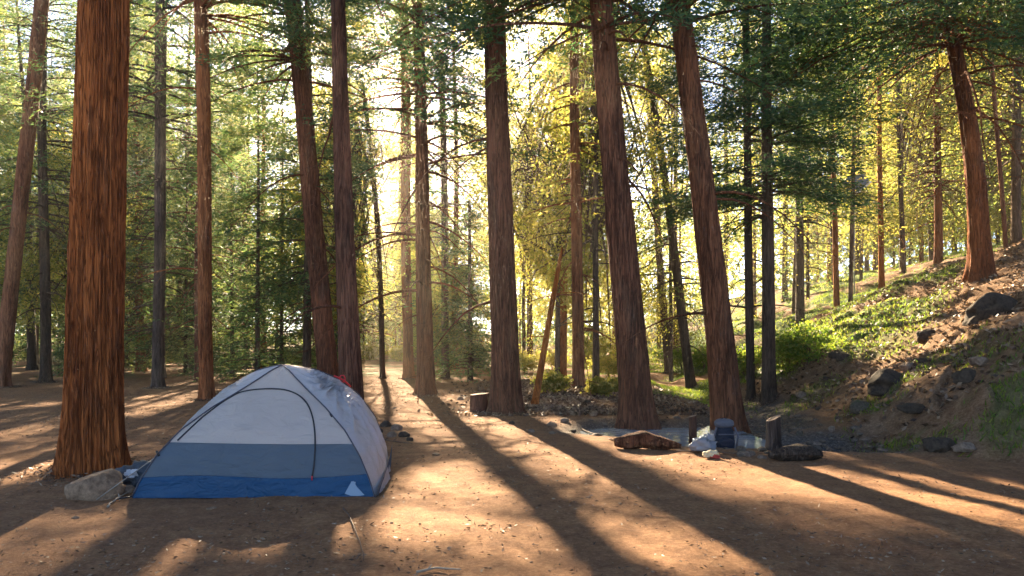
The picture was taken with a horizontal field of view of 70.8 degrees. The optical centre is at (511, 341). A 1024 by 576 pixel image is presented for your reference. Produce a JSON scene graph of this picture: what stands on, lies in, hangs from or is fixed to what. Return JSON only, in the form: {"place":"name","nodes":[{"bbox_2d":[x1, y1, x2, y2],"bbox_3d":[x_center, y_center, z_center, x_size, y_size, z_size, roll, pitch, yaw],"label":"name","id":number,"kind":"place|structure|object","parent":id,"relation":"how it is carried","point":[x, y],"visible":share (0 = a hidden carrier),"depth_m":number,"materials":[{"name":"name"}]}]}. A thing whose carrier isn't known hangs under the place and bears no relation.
{"place":"outdoors","nodes":[
{"label":"outdoors","id":0,"kind":"place"},
{"bbox_2d":[0,0,995,332],"label":"sky","id":1,"kind":"structure","parent":0,"point":[523,48],"materials":[{"name":"white"}]},
{"bbox_2d":[0,237,1023,575],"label":"ground","id":2,"kind":"structure","parent":0,"point":[574,531],"depth_m":7.45,"materials":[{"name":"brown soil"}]},
{"bbox_2d":[0,0,39,307],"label":"conifer tree","id":3,"kind":"object","parent":2,"relation":"on","point":[4,148],"visible":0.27,"depth_m":35.96,"materials":[{"name":"green plant"}]},
{"bbox_2d":[0,0,71,370],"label":"conifer tree","id":4,"kind":"object","parent":2,"relation":"on","point":[32,356],"visible":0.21,"depth_m":40.27,"materials":[{"name":"green plant"}]},
{"bbox_2d":[0,0,74,363],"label":"conifer tree","id":5,"kind":"object","parent":2,"relation":"on","point":[38,327],"visible":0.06,"depth_m":48.21,"materials":[{"name":"green plant"}]},
{"bbox_2d":[2,37,73,363],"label":"conifer tree","id":6,"kind":"object","parent":2,"relation":"on","point":[23,335],"visible":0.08,"depth_m":50.60,"materials":[{"name":"green plant"}]},
{"bbox_2d":[0,0,151,382],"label":"pine tree","id":7,"kind":"object","parent":2,"relation":"on","point":[45,293],"visible":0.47,"depth_m":28.38,"materials":[{"name":"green plant"}]},
{"bbox_2d":[0,0,151,387],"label":"pine tree","id":8,"kind":"object","parent":2,"relation":"on","point":[20,210],"visible":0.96,"depth_m":25.10,"materials":[{"name":"orange plant"}]},
{"bbox_2d":[0,97,167,338],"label":"broadleaf tree","id":9,"kind":"object","parent":2,"relation":"on","point":[58,210],"visible":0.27,"depth_m":30.95,"materials":[{"name":"green plant"}]},
{"bbox_2d":[50,0,131,478],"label":"pine tree","id":10,"kind":"object","parent":2,"relation":"on","point":[92,435],"visible":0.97,"depth_m":8.66,"materials":[{"name":"orange plant"}]},
{"bbox_2d":[64,468,124,500],"bbox_3d":[-4.331,1.560,7.544,0.538,0.424,0.466,0,0,0],"label":"boulder","id":11,"kind":"object","parent":2,"relation":"on","point":[93,486],"visible":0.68,"depth_m":7.40,"materials":[{"name":"grey stone"}]},
{"bbox_2d":[21,1,175,309],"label":"conifer tree","id":12,"kind":"object","parent":2,"relation":"on","point":[149,228],"visible":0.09,"depth_m":38.00,"materials":[{"name":"green plant"}]},
{"bbox_2d":[51,181,151,371],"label":"young conifer","id":13,"kind":"object","parent":2,"relation":"on","point":[62,346],"visible":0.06,"depth_m":37.87,"materials":[{"name":"green plant"}]},
{"bbox_2d":[62,10,184,366],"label":"pine tree","id":14,"kind":"object","parent":2,"relation":"on","point":[130,170],"visible":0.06,"depth_m":45.78,"materials":[{"name":"green plant"}]},
{"bbox_2d":[115,460,150,486],"bbox_3d":[-4.119,1.459,8.006,0.607,0.267,0.378,0,0,0],"label":"gear sack","id":15,"kind":"object","parent":2,"relation":"on","point":[125,471],"visible":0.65,"depth_m":7.89,"materials":[{"name":"fabric"}]},
{"bbox_2d":[0,0,277,388],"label":"pine tree","id":16,"kind":"object","parent":2,"relation":"on","point":[158,117],"visible":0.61,"depth_m":24.55,"materials":[{"name":"brown plant"}]},
{"bbox_2d":[58,6,224,371],"bbox_3d":[-20.401,-10.245,38.532,9.093,24.983,8.752,0,0,0],"label":"conifer tree","id":17,"kind":"object","parent":2,"relation":"on","point":[139,146],"visible":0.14,"depth_m":38.49,"materials":[{"name":"green plant"}]},
{"bbox_2d":[34,1,252,377],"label":"conifer tree","id":18,"kind":"object","parent":2,"relation":"on","point":[171,265],"visible":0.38,"depth_m":31.93,"materials":[{"name":"green plant"}]},
{"bbox_2d":[124,136,240,373],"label":"young conifer","id":19,"kind":"object","parent":2,"relation":"on","point":[186,357],"visible":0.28,"depth_m":35.72,"materials":[{"name":"green plant"}]},
{"bbox_2d":[124,0,255,369],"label":"conifer tree","id":20,"kind":"object","parent":2,"relation":"on","point":[188,154],"visible":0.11,"depth_m":39.63,"materials":[{"name":"green plant"}]},
{"bbox_2d":[126,0,304,380],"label":"conifer tree","id":21,"kind":"object","parent":2,"relation":"on","point":[225,168],"visible":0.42,"depth_m":28.57,"materials":[{"name":"green plant"}]},
{"bbox_2d":[62,0,372,400],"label":"pine tree","id":22,"kind":"object","parent":2,"relation":"on","point":[206,386],"visible":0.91,"depth_m":19.73,"materials":[{"name":"orange plant"}]},
{"bbox_2d":[151,112,292,378],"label":"young conifer","id":23,"kind":"object","parent":2,"relation":"on","point":[232,352],"visible":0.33,"depth_m":32.90,"materials":[{"name":"green plant"}]},
{"bbox_2d":[96,364,391,500],"bbox_3d":[-2.756,0.972,8.243,2.925,1.424,1.920,0,0,0],"label":"dome tent","id":24,"kind":"object","parent":2,"relation":"on","point":[286,430],"visible":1,"depth_m":7.57,"materials":[{"name":"grey fabric"}]},
{"bbox_2d":[171,366,351,443],"bbox_3d":[-2.653,0.678,7.927,1.948,0.801,0.802,0,0,0],"label":"door panel","id":25,"kind":"structure","parent":24,"relation":"in","point":[269,416],"depth_m":7.71,"materials":[{"name":"fabric"}]},
{"bbox_2d":[196,4,293,366],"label":"conifer tree","id":26,"kind":"object","parent":2,"relation":"on","point":[222,250],"visible":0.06,"depth_m":45.23,"materials":[{"name":"green plant"}]},
{"bbox_2d":[171,33,337,382],"bbox_3d":[-9.539,-4.566,27.162,6.183,13.806,6.545,0,0,-28],"label":"young conifer","id":27,"kind":"object","parent":2,"relation":"on","point":[257,316],"visible":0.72,"depth_m":26.78,"materials":[{"name":"green plant"}]},
{"bbox_2d":[213,4,303,367],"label":"conifer tree","id":28,"kind":"object","parent":2,"relation":"on","point":[253,194],"visible":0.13,"depth_m":40.03,"materials":[{"name":"green plant"}]},
{"bbox_2d":[212,53,337,379],"bbox_3d":[-9.752,-5.163,30.965,6.705,15.174,6.475,0,0,0],"label":"young conifer","id":29,"kind":"object","parent":2,"relation":"on","point":[272,339],"visible":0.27,"depth_m":30.59,"materials":[{"name":"green plant"}]},
{"bbox_2d":[136,0,439,378],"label":"pine tree","id":30,"kind":"object","parent":2,"relation":"on","point":[326,354],"visible":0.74,"depth_m":21.68,"materials":[{"name":"red plant"}]},
{"bbox_2d":[178,0,415,367],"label":"conifer tree","id":31,"kind":"object","parent":2,"relation":"on","point":[303,279],"visible":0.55,"depth_m":26.67,"materials":[{"name":"green plant"}]},
{"bbox_2d":[250,129,364,371],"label":"young conifer","id":32,"kind":"object","parent":2,"relation":"on","point":[301,329],"visible":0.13,"depth_m":33.36,"materials":[{"name":"green plant"}]},
{"bbox_2d":[268,1,400,350],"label":"conifer tree","id":33,"kind":"object","parent":2,"relation":"on","point":[351,149],"visible":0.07,"depth_m":38.02,"materials":[{"name":"green plant"}]},
{"bbox_2d":[267,1,415,351],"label":"conifer tree","id":34,"kind":"object","parent":2,"relation":"on","point":[354,167],"visible":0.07,"depth_m":37.09,"materials":[{"name":"green plant"}]},
{"bbox_2d":[279,4,415,359],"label":"conifer tree","id":35,"kind":"object","parent":2,"relation":"on","point":[373,331],"visible":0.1,"depth_m":50.14,"materials":[{"name":"green plant"}]},
{"bbox_2d":[222,0,475,400],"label":"pine tree","id":36,"kind":"object","parent":2,"relation":"on","point":[349,357],"visible":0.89,"depth_m":14.57,"materials":[{"name":"red plant"}]},
{"bbox_2d":[251,69,460,347],"bbox_3d":[-6.801,-5.056,30.921,8.871,13.610,9.767,0,0,-44],"label":"broadleaf tree","id":37,"kind":"object","parent":2,"relation":"on","point":[375,155],"visible":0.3,"depth_m":30.46,"materials":[{"name":"green plant"}]},
{"bbox_2d":[329,83,415,378],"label":"slim tree","id":38,"kind":"object","parent":2,"relation":"on","point":[382,344],"visible":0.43,"depth_m":31.50,"materials":[{"name":"green plant"}]},
{"bbox_2d":[0,360,792,485],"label":"bark chips","id":39,"kind":"object","parent":2,"relation":"on","point":[78,476],"visible":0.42,"depth_m":16.48,"materials":[{"name":"plant"}]},
{"bbox_2d":[361,2,439,355],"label":"conifer tree","id":40,"kind":"object","parent":2,"relation":"on","point":[399,205],"visible":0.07,"depth_m":57.88,"materials":[{"name":"green plant"}]},
{"bbox_2d":[311,0,515,379],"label":"pine tree","id":41,"kind":"object","parent":2,"relation":"on","point":[408,359],"visible":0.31,"depth_m":30.92,"materials":[{"name":"green plant"}]},
{"bbox_2d":[266,0,571,404],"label":"pine tree","id":42,"kind":"object","parent":2,"relation":"on","point":[425,383],"visible":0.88,"depth_m":21.30,"materials":[{"name":"green plant"}]},
{"bbox_2d":[400,53,486,379],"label":"slim tree","id":43,"kind":"object","parent":2,"relation":"on","point":[444,201],"visible":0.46,"depth_m":30.89,"materials":[{"name":"green plant"}]},
{"bbox_2d":[383,0,539,368],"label":"conifer tree","id":44,"kind":"object","parent":2,"relation":"on","point":[456,208],"visible":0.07,"depth_m":41.83,"materials":[{"name":"green plant"}]},
{"bbox_2d":[408,197,532,382],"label":"young conifer","id":45,"kind":"object","parent":2,"relation":"on","point":[457,337],"visible":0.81,"depth_m":29.60,"materials":[{"name":"green plant"}]},
{"bbox_2d":[411,220,529,360],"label":"broadleaf tree","id":46,"kind":"object","parent":2,"relation":"on","point":[433,293],"visible":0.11,"depth_m":43.51,"materials":[{"name":"green plant"}]},
{"bbox_2d":[413,0,547,348],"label":"conifer tree","id":47,"kind":"object","parent":2,"relation":"on","point":[479,63],"visible":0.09,"depth_m":49.55,"materials":[{"name":"green plant"}]},
{"bbox_2d":[1,109,1002,345],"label":"wood","id":48,"kind":"object","parent":2,"relation":"on","point":[846,269],"visible":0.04,"depth_m":96.81,"materials":[{"name":"green plant"}]},
{"bbox_2d":[0,271,1021,575],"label":"pebbles","id":49,"kind":"object","parent":2,"relation":"on","point":[534,517],"visible":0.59,"depth_m":6.30,"materials":[{"name":"stone"}]},
{"bbox_2d":[432,63,601,371],"bbox_3d":[0.725,-6.410,38.611,10.200,16.298,11.229,0,0,0],"label":"broadleaf tree","id":50,"kind":"object","parent":2,"relation":"on","point":[515,180],"visible":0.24,"depth_m":38.37,"materials":[{"name":"green plant"}]},
{"bbox_2d":[395,0,672,414],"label":"pine tree","id":51,"kind":"object","parent":2,"relation":"on","point":[505,395],"visible":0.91,"depth_m":15.98,"materials":[{"name":"red plant"}]},
{"bbox_2d":[459,0,610,358],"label":"conifer tree","id":52,"kind":"object","parent":2,"relation":"on","point":[529,347],"visible":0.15,"depth_m":45.87,"materials":[{"name":"green plant"}]},
{"bbox_2d":[527,367,573,392],"bbox_3d":[1.024,1.132,19.559,1.142,0.878,1.142,0,0,36],"label":"bush","id":53,"kind":"object","parent":2,"relation":"on","point":[554,381],"visible":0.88,"depth_m":19.45,"materials":[{"name":"green plant"}]},
{"bbox_2d":[444,1,662,373],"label":"broadleaf tree","id":54,"kind":"object","parent":2,"relation":"on","point":[551,245],"visible":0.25,"depth_m":29.93,"materials":[{"name":"green plant"}]},
{"bbox_2d":[519,242,600,404],"bbox_3d":[1.112,-0.246,17.319,1.906,4.322,0.931,0,0,-21],"label":"leaning snag","id":55,"kind":"object","parent":2,"relation":"on","point":[538,381],"visible":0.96,"depth_m":17.35,"materials":[{"name":"orange plant"}]},
{"bbox_2d":[518,4,608,376],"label":"slim tree","id":56,"kind":"object","parent":2,"relation":"on","point":[563,349],"visible":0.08,"depth_m":30.76,"materials":[{"name":"orange plant"}]},
{"bbox_2d":[512,0,651,398],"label":"slim tree","id":57,"kind":"object","parent":2,"relation":"on","point":[578,327],"visible":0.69,"depth_m":20.85,"materials":[{"name":"green plant"}]},
{"bbox_2d":[515,0,669,377],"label":"slim tree","id":58,"kind":"object","parent":2,"relation":"on","point":[595,326],"visible":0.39,"depth_m":22.08,"materials":[{"name":"green plant"}]},
{"bbox_2d":[579,376,617,396],"bbox_3d":[2.387,1.248,19.090,1.132,0.719,1.082,0,0,40],"label":"bush","id":59,"kind":"object","parent":2,"relation":"on","point":[610,384],"visible":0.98,"depth_m":18.87,"materials":[{"name":"green plant"}]},
{"bbox_2d":[511,0,690,378],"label":"broadleaf tree","id":60,"kind":"object","parent":2,"relation":"on","point":[588,205],"visible":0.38,"depth_m":25.45,"materials":[{"name":"green plant"}]},
{"bbox_2d":[356,0,848,430],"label":"pine tree","id":61,"kind":"object","parent":2,"relation":"on","point":[636,408],"visible":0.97,"depth_m":14.26,"materials":[{"name":"red plant"}]},
{"bbox_2d":[552,214,696,367],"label":"broadleaf tree","id":62,"kind":"object","parent":2,"relation":"on","point":[606,327],"visible":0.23,"depth_m":42.97,"materials":[{"name":"green plant"}]},
{"bbox_2d":[614,431,680,449],"bbox_3d":[2.011,1.470,10.694,0.988,0.298,0.274,0,0,10],"label":"hollow log","id":63,"kind":"object","parent":2,"relation":"on","point":[641,439],"visible":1,"depth_m":10.61,"materials":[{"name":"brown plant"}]},
{"bbox_2d":[440,0,882,433],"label":"pine tree","id":64,"kind":"object","parent":2,"relation":"on","point":[725,398],"visible":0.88,"depth_m":14.08,"materials":[{"name":"red plant"}]},
{"bbox_2d":[628,71,698,373],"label":"slim tree","id":65,"kind":"object","parent":2,"relation":"on","point":[659,257],"visible":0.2,"depth_m":35.74,"materials":[{"name":"green plant"}]},
{"bbox_2d":[622,8,706,388],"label":"slim tree","id":66,"kind":"object","parent":2,"relation":"on","point":[688,367],"visible":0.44,"depth_m":28.08,"materials":[{"name":"green plant"}]},
{"bbox_2d":[602,0,740,348],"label":"conifer tree","id":67,"kind":"object","parent":2,"relation":"on","point":[674,300],"visible":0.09,"depth_m":46.87,"materials":[{"name":"green plant"}]},
{"bbox_2d":[583,25,783,380],"bbox_3d":[6.831,-6.761,34.509,12.142,17.590,10.585,0,0,0],"label":"broadleaf tree","id":68,"kind":"object","parent":2,"relation":"on","point":[671,329],"visible":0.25,"depth_m":34.00,"materials":[{"name":"green plant"}]},
{"bbox_2d":[392,240,1023,452],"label":"bark debris","id":69,"kind":"object","parent":2,"relation":"on","point":[599,404],"visible":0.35,"depth_m":17.79,"materials":[{"name":"plant"}]},
{"bbox_2d":[640,185,792,333],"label":"broadleaf tree","id":70,"kind":"object","parent":2,"relation":"on","point":[725,264],"visible":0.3,"depth_m":38.63,"materials":[{"name":"green plant"}]},
{"bbox_2d":[714,418,738,447],"bbox_3d":[3.327,1.480,11.271,0.412,0.572,0.315,0,0,0],"label":"backpack","id":71,"kind":"object","parent":2,"relation":"on","point":[724,434],"visible":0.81,"depth_m":11.19,"materials":[{"name":"blue fabric"}]},
{"bbox_2d":[678,3,777,285],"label":"conifer tree","id":72,"kind":"object","parent":2,"relation":"on","point":[725,246],"visible":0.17,"depth_m":51.88,"materials":[{"name":"green plant"}]},
{"bbox_2d":[549,392,920,454],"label":"creek gravel","id":73,"kind":"structure","parent":2,"relation":"on","point":[753,424],"depth_m":14.40,"materials":[{"name":"grey gravel"}]},
{"bbox_2d":[680,63,825,317],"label":"broadleaf tree","id":74,"kind":"object","parent":2,"relation":"on","point":[754,274],"visible":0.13,"depth_m":44.11,"materials":[{"name":"green plant"}]},
{"bbox_2d":[624,0,893,401],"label":"pine tree","id":75,"kind":"object","parent":2,"relation":"on","point":[806,194],"visible":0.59,"depth_m":20.61,"materials":[{"name":"green plant"}]},
{"bbox_2d":[765,415,781,450],"bbox_3d":[3.831,1.357,10.529,0.258,0.579,0.254,0,0,0],"label":"tree stump","id":76,"kind":"object","parent":2,"relation":"on","point":[773,434],"visible":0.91,"depth_m":10.45,"materials":[{"name":"grey wood"}]},
{"bbox_2d":[632,0,930,404],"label":"pine tree","id":77,"kind":"object","parent":2,"relation":"on","point":[768,163],"visible":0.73,"depth_m":19.79,"materials":[{"name":"green plant"}]},
{"bbox_2d":[727,2,844,302],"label":"conifer tree","id":78,"kind":"object","parent":2,"relation":"on","point":[784,280],"visible":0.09,"depth_m":49.83,"materials":[{"name":"green plant"}]},
{"bbox_2d":[567,242,1023,456],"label":"grass","id":79,"kind":"structure","parent":2,"relation":"on","point":[694,393],"depth_m":20.48,"materials":[{"name":"green plant"}]},
{"bbox_2d":[768,444,822,460],"bbox_3d":[3.790,1.491,9.624,0.729,0.243,0.253,0,0,0],"label":"fallen log","id":80,"kind":"object","parent":2,"relation":"on","point":[797,452],"visible":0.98,"depth_m":9.55,"materials":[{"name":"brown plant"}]},
{"bbox_2d":[756,129,847,302],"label":"broadleaf tree","id":81,"kind":"object","parent":2,"relation":"on","point":[807,283],"visible":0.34,"depth_m":39.92,"materials":[{"name":"green plant"}]},
{"bbox_2d":[688,12,927,327],"bbox_3d":[13.082,-15.274,32.721,10.012,30.154,10.009,0,0,24],"label":"conifer tree","id":82,"kind":"object","parent":2,"relation":"on","point":[799,294],"visible":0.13,"depth_m":32.82,"materials":[{"name":"green plant"}]},
{"bbox_2d":[775,318,853,363],"bbox_3d":[8.359,0.064,20.375,2.412,1.435,2.112,0,0,0],"label":"bush","id":83,"kind":"object","parent":2,"relation":"on","point":[793,338],"visible":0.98,"depth_m":20.05,"materials":[{"name":"green plant"}]},
{"bbox_2d":[717,103,919,314],"bbox_3d":[13.754,-6.235,34.695,10.020,10.210,9.350,0,0,40],"label":"broadleaf tree","id":84,"kind":"object","parent":2,"relation":"on","point":[794,286],"visible":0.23,"depth_m":34.74,"materials":[{"name":"green plant"}]},
{"bbox_2d":[645,0,1023,282],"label":"pine tree","id":85,"kind":"object","parent":2,"relation":"on","point":[949,21],"visible":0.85,"depth_m":19.71,"materials":[{"name":"red plant"}]},
{"bbox_2d":[775,57,912,283],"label":"conifer tree","id":86,"kind":"object","parent":2,"relation":"on","point":[828,257],"visible":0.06,"depth_m":57.84,"materials":[{"name":"green plant"}]},
{"bbox_2d":[797,1,900,306],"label":"slim tree","id":87,"kind":"object","parent":2,"relation":"on","point":[836,291],"visible":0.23,"depth_m":28.40,"materials":[{"name":"green plant"}]},
{"bbox_2d":[803,7,924,275],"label":"conifer tree","id":88,"kind":"object","parent":2,"relation":"on","point":[857,245],"visible":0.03,"depth_m":51.82,"materials":[{"name":"green plant"}]},
{"bbox_2d":[815,9,919,302],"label":"slim tree","id":89,"kind":"object","parent":2,"relation":"on","point":[851,266],"visible":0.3,"depth_m":29.93,"materials":[{"name":"green plant"}]},
{"bbox_2d":[805,150,931,280],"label":"broadleaf tree","id":90,"kind":"object","parent":2,"relation":"on","point":[861,257],"visible":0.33,"depth_m":46.66,"materials":[{"name":"green plant"}]},
{"bbox_2d":[836,0,926,270],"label":"conifer tree","id":91,"kind":"object","parent":2,"relation":"on","point":[875,267],"visible":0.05,"depth_m":59.83,"materials":[{"name":"green plant"}]},
{"bbox_2d":[867,368,904,396],"bbox_3d":[7.316,0.816,14.003,0.905,0.597,0.730,0,0,0],"label":"boulder","id":92,"kind":"object","parent":2,"relation":"on","point":[880,382],"visible":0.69,"depth_m":13.80,"materials":[{"name":"grey stone"}]},
{"bbox_2d":[851,0,922,289],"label":"slim tree","id":93,"kind":"object","parent":2,"relation":"on","point":[881,276],"visible":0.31,"depth_m":32.90,"materials":[{"name":"green plant"}]},
{"bbox_2d":[845,1,947,273],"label":"slim tree","id":94,"kind":"object","parent":2,"relation":"on","point":[902,224],"visible":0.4,"depth_m":35.93,"materials":[{"name":"green plant"}]},
{"bbox_2d":[829,6,1009,269],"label":"broadleaf tree","id":95,"kind":"object","parent":2,"relation":"on","point":[903,136],"visible":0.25,"depth_m":41.85,"materials":[{"name":"green plant"}]},
{"bbox_2d":[860,84,989,251],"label":"broadleaf tree","id":96,"kind":"object","parent":2,"relation":"on","point":[925,220],"visible":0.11,"depth_m":54.59,"materials":[{"name":"green plant"}]},
{"bbox_2d":[867,48,990,260],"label":"broadleaf tree","id":97,"kind":"object","parent":2,"relation":"on","point":[930,250],"visible":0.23,"depth_m":49.96,"materials":[{"name":"green plant"}]},
{"bbox_2d":[839,0,1023,265],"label":"conifer tree","id":98,"kind":"object","parent":2,"relation":"on","point":[938,257],"visible":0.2,"depth_m":34.92,"materials":[{"name":"green plant"}]},
{"bbox_2d":[865,11,999,260],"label":"conifer tree","id":99,"kind":"object","parent":2,"relation":"on","point":[932,225],"visible":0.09,"depth_m":51.84,"materials":[{"name":"green plant"}]},
{"bbox_2d":[889,91,1023,248],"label":"broadleaf tree","id":100,"kind":"object","parent":2,"relation":"on","point":[990,188],"visible":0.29,"depth_m":43.66,"materials":[{"name":"green plant"}]},
{"bbox_2d":[909,53,1023,234],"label":"broadleaf tree","id":101,"kind":"object","parent":2,"relation":"on","point":[961,161],"visible":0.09,"depth_m":47.67,"materials":[{"name":"green plant"}]},
{"bbox_2d":[910,0,1023,245],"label":"conifer tree","id":102,"kind":"object","parent":2,"relation":"on","point":[1016,226],"visible":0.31,"depth_m":29.91,"materials":[{"name":"green plant"}]},
{"bbox_2d":[918,0,1023,248],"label":"slim tree","id":103,"kind":"object","parent":2,"relation":"on","point":[1001,189],"visible":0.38,"depth_m":26.94,"materials":[{"name":"green plant"}]},
{"bbox_2d":[920,48,1023,247],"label":"broadleaf tree","id":104,"kind":"object","parent":2,"relation":"on","point":[1008,136],"visible":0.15,"depth_m":40.72,"materials":[{"name":"green plant"}]},
{"bbox_2d":[962,292,1017,325],"bbox_3d":[10.773,-0.542,15.925,1.529,1.100,0.860,0,0,0],"label":"boulder","id":105,"kind":"object","parent":2,"relation":"on","point":[985,306],"visible":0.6,"depth_m":15.69,"materials":[{"name":"grey stone"}]},
{"bbox_2d":[580,425,765,447],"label":"water","id":106,"kind":"structure","parent":0,"point":[680,435],"depth_m":13.55,"materials":[{"name":"grey liquid"}]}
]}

